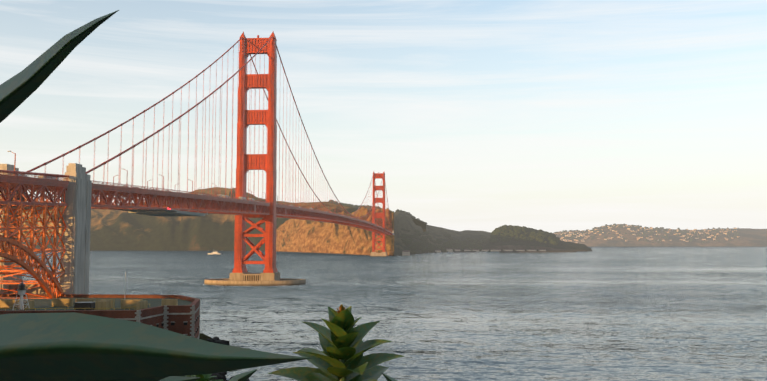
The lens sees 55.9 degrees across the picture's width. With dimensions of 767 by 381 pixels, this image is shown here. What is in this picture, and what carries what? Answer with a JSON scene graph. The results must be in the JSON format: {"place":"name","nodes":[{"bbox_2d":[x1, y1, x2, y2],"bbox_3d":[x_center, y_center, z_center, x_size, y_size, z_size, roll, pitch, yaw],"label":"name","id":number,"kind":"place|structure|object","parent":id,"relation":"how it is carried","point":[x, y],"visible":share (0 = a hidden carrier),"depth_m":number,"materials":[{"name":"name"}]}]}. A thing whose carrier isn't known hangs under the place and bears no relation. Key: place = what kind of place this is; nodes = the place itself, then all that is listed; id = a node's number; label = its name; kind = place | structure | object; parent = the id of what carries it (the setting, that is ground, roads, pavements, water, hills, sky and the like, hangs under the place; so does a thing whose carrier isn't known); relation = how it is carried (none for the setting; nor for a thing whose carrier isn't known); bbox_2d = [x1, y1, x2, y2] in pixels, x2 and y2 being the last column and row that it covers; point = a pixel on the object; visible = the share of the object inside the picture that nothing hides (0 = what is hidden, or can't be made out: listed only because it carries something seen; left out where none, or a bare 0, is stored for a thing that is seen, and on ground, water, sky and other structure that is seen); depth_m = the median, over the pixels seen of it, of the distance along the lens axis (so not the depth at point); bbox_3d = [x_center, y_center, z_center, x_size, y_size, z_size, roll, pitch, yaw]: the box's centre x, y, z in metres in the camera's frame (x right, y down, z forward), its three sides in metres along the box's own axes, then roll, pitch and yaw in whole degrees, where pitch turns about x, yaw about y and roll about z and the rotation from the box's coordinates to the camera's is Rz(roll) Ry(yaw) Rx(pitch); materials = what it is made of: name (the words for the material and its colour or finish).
{"place":"outdoors","nodes":[
{"label":"outdoors","id":0,"kind":"place"},
{"bbox_2d":[0,203,66,298],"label":"steel arch truss","id":1,"kind":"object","parent":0,"point":[9,252],"depth_m":271.20,"materials":[{"name":"metal"}]},
{"bbox_2d":[0,294,199,337],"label":"fort point brick walls","id":2,"kind":"structure","parent":0,"point":[179,326],"depth_m":234.12,"materials":[{"name":"red brick"}]},
{"bbox_2d":[0,297,191,310],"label":"fort point roof deck","id":3,"kind":"structure","parent":2,"relation":"on","point":[47,303],"depth_m":261.90,"materials":[{"name":"concrete"}]},
{"bbox_2d":[0,306,134,310],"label":"railing","id":4,"kind":"object","parent":3,"relation":"on","point":[50,308],"visible":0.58,"depth_m":225.78,"materials":[{"name":"red metal"}]},
{"bbox_2d":[157,315,199,335],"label":"fort windows","id":5,"kind":"structure","parent":2,"relation":"in","point":[173,323],"depth_m":234.05,"materials":[{"name":"black glass"}]},
{"bbox_2d":[182,333,217,380],"bbox_3d":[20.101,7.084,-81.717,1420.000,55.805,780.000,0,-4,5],"label":"presidio bluff ground","id":6,"kind":"structure","parent":0,"point":[202,336],"depth_m":263.49,"materials":[{"name":"grey stone"}]},
{"bbox_2d":[0,163,91,293],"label":"pylon wall","id":7,"kind":"structure","parent":6,"relation":"on","point":[75,261],"depth_m":293.45,"materials":[{"name":"concrete"}]},
{"bbox_2d":[0,10,311,380],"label":"agave leaves","id":8,"kind":"object","parent":6,"relation":"on","point":[71,346],"visible":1,"depth_m":0.46,"materials":[{"name":"green plant"}]},
{"bbox_2d":[115,301,199,338],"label":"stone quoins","id":9,"kind":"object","parent":6,"relation":"on","point":[137,318],"depth_m":233.91,"materials":[{"name":"grey stone"}]},
{"bbox_2d":[74,302,95,309],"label":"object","id":10,"kind":"structure","parent":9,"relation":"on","point":[84,305],"depth_m":231.69,"materials":[{"name":"black paint"}]},
{"bbox_2d":[0,298,177,309],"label":"fort roof emplacements","id":11,"kind":"object","parent":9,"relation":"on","point":[108,304],"visible":0.69,"depth_m":238.54,"materials":[{"name":"beige concrete"}]},
{"bbox_2d":[12,290,29,309],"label":"lighthouse tower","id":12,"kind":"structure","parent":11,"relation":"on","point":[21,293],"depth_m":224.16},
{"bbox_2d":[16,280,27,289],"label":"lighthouse lantern","id":13,"kind":"object","parent":12,"relation":"on","point":[21,285],"visible":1,"depth_m":224.23,"materials":[{"name":"black metal"}]},
{"bbox_2d":[207,337,249,380],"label":"shore rocks","id":14,"kind":"object","parent":6,"relation":"on","point":[220,375],"visible":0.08,"depth_m":200.22,"materials":[{"name":"grey stone"}]},
{"bbox_2d":[159,369,396,380],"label":"plant leaves","id":15,"kind":"object","parent":6,"relation":"on","point":[245,376],"visible":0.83,"depth_m":1.49,"materials":[{"name":"green plant"}]},
{"bbox_2d":[185,374,222,380],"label":"shrub","id":16,"kind":"object","parent":15,"relation":"attached to","point":[205,377],"visible":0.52,"depth_m":1.20,"materials":[{"name":"green plant"}]},
{"bbox_2d":[268,306,404,380],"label":"echium shoot leaves","id":17,"kind":"object","parent":6,"relation":"on","point":[340,356],"visible":1,"depth_m":2.61,"materials":[{"name":"green plant"}]},
{"bbox_2d":[334,304,344,313],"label":"echium shoot buds","id":18,"kind":"object","parent":17,"relation":"attached to","point":[341,308],"visible":0.33,"depth_m":2.58,"materials":[{"name":"orange plant"}]},
{"bbox_2d":[23,187,425,250],"bbox_3d":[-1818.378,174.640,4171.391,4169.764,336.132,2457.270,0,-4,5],"label":"hills","id":19,"kind":"structure","parent":0,"point":[115,230],"depth_m":3312.68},
{"bbox_2d":[276,206,393,255],"bbox_3d":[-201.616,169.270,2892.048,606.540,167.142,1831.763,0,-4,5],"label":"cliff","id":20,"kind":"structure","parent":0,"point":[301,236],"depth_m":2445.91,"materials":[{"name":"brown stone"}]},
{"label":"pylon wall","id":21,"kind":"object","parent":20,"relation":"attached to","visible":0},
{"bbox_2d":[0,171,392,234],"bbox_3d":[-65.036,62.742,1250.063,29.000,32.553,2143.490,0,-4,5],"label":"deck truss","id":22,"kind":"object","parent":21,"relation":"on","point":[193,202],"visible":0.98,"depth_m":383.99,"materials":[{"name":"red metal"}]},
{"bbox_2d":[119,207,207,215],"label":"platform","id":23,"kind":"structure","parent":22,"relation":"on","point":[160,212],"depth_m":419.15,"materials":[{"name":"grey"}]},
{"bbox_3d":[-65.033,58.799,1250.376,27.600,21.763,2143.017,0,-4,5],"label":"deck roadway","id":24,"kind":"object","parent":22,"relation":"on","visible":0},
{"bbox_2d":[13,174,366,221],"bbox_3d":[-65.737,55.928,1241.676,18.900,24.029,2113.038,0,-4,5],"label":"vehicles","id":25,"kind":"object","parent":24,"relation":"on","point":[134,187],"visible":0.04,"depth_m":517.11,"materials":[{"name":"metal"}]},
{"bbox_2d":[1,171,380,226],"bbox_3d":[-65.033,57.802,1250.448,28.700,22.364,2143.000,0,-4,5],"label":"deck railing","id":26,"kind":"object","parent":24,"relation":"on","point":[20,174],"depth_m":347.91,"materials":[{"name":"orange"}]},
{"bbox_2d":[10,151,388,229],"bbox_3d":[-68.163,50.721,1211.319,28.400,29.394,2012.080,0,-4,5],"label":"street lamps","id":27,"kind":"object","parent":24,"relation":"on","point":[192,187],"visible":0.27,"depth_m":438.30,"materials":[{"name":"grey metal"}]},
{"bbox_2d":[0,0,766,232],"label":"sky","id":28,"kind":"structure","parent":0,"point":[552,116],"materials":[{"name":"blue"}]},
{"bbox_2d":[22,247,766,380],"bbox_3d":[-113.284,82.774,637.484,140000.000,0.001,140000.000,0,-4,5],"label":"sea water","id":29,"kind":"structure","parent":0,"point":[647,314],"depth_m":417.10,"materials":[{"name":"liquid"}]},
{"bbox_2d":[204,272,305,285],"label":"tower pier","id":30,"kind":"structure","parent":29,"relation":"in","point":[265,279],"depth_m":625.77,"materials":[{"name":"concrete"}]},
{"bbox_2d":[245,275,258,280],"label":"tower pier openings","id":31,"kind":"object","parent":30,"relation":"on","point":[252,278],"visible":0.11,"depth_m":627.38,"materials":[{"name":"black"}]},
{"bbox_2d":[232,31,276,272],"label":"tower","id":32,"kind":"structure","parent":30,"relation":"on","point":[247,82],"depth_m":642.29,"materials":[{"name":"red metal"}]},
{"bbox_2d":[0,37,394,234],"bbox_3d":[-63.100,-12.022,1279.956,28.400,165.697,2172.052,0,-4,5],"label":"cables","id":33,"kind":"object","parent":32,"relation":"on","point":[28,172],"visible":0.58,"depth_m":431.75,"materials":[{"name":"red metal"}]},
{"bbox_2d":[45,42,382,226],"bbox_3d":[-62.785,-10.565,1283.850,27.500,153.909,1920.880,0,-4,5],"label":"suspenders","id":34,"kind":"object","parent":33,"relation":"hanging from","point":[226,146],"visible":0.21,"depth_m":568.78,"materials":[{"name":"red metal"}]},
{"bbox_2d":[45,40,389,217],"bbox_3d":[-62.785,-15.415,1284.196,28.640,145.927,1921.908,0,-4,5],"label":"cable bands","id":35,"kind":"object","parent":33,"relation":"attached to","point":[46,163],"visible":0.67,"depth_m":495.53,"materials":[{"name":"red metal"}]},
{"bbox_2d":[370,252,386,256],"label":"tower pier","id":36,"kind":"structure","parent":29,"relation":"in","point":[381,254],"depth_m":1898.88,"materials":[{"name":"concrete"}]},
{"bbox_2d":[372,172,385,251],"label":"tower","id":37,"kind":"structure","parent":36,"relation":"on","point":[378,175],"depth_m":1914.62,"materials":[{"name":"red metal"}]},
{"bbox_2d":[454,251,575,251],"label":"breakwater","id":38,"kind":"object","parent":29,"relation":"in","point":[521,251],"visible":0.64,"depth_m":2705.10,"materials":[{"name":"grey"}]},
{"bbox_2d":[394,212,490,255],"bbox_3d":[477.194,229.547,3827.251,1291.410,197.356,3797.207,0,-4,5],"label":"headland","id":39,"kind":"structure","parent":0,"point":[403,220],"depth_m":2932.02,"materials":[{"name":"plant"}]},
{"bbox_2d":[329,200,738,253],"bbox_3d":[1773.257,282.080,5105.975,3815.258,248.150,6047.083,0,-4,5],"label":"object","id":40,"kind":"object","parent":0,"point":[505,233],"visible":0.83,"depth_m":3081.87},
{"bbox_2d":[483,233,591,251],"bbox_3d":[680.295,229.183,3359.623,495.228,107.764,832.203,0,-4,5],"label":"cavallo point hill terrain","id":41,"kind":"structure","parent":0,"point":[536,245],"depth_m":2985.30,"materials":[{"name":"green plant"}]},
{"bbox_2d":[403,224,732,251],"bbox_3d":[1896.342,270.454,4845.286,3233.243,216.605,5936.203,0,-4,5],"label":"buildings","id":42,"kind":"structure","parent":0,"point":[579,233],"depth_m":6612.56,"materials":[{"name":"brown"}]},
{"bbox_2d":[402,224,735,255],"bbox_3d":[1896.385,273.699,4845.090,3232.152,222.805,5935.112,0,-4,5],"label":"building roofs","id":43,"kind":"structure","parent":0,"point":[408,253],"depth_m":2969.46,"materials":[{"name":"beige"}]},
{"bbox_2d":[556,225,766,246],"bbox_3d":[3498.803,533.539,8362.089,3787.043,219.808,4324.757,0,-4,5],"label":"distant hill","id":44,"kind":"structure","parent":0,"point":[748,237],"depth_m":6531.33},
{"bbox_2d":[553,225,738,241],"bbox_3d":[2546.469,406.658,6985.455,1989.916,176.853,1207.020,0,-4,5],"label":"tiburon houses","id":45,"kind":"structure","parent":44,"relation":"on","point":[561,238],"depth_m":6684.27,"materials":[{"name":"beige"}]}
]}

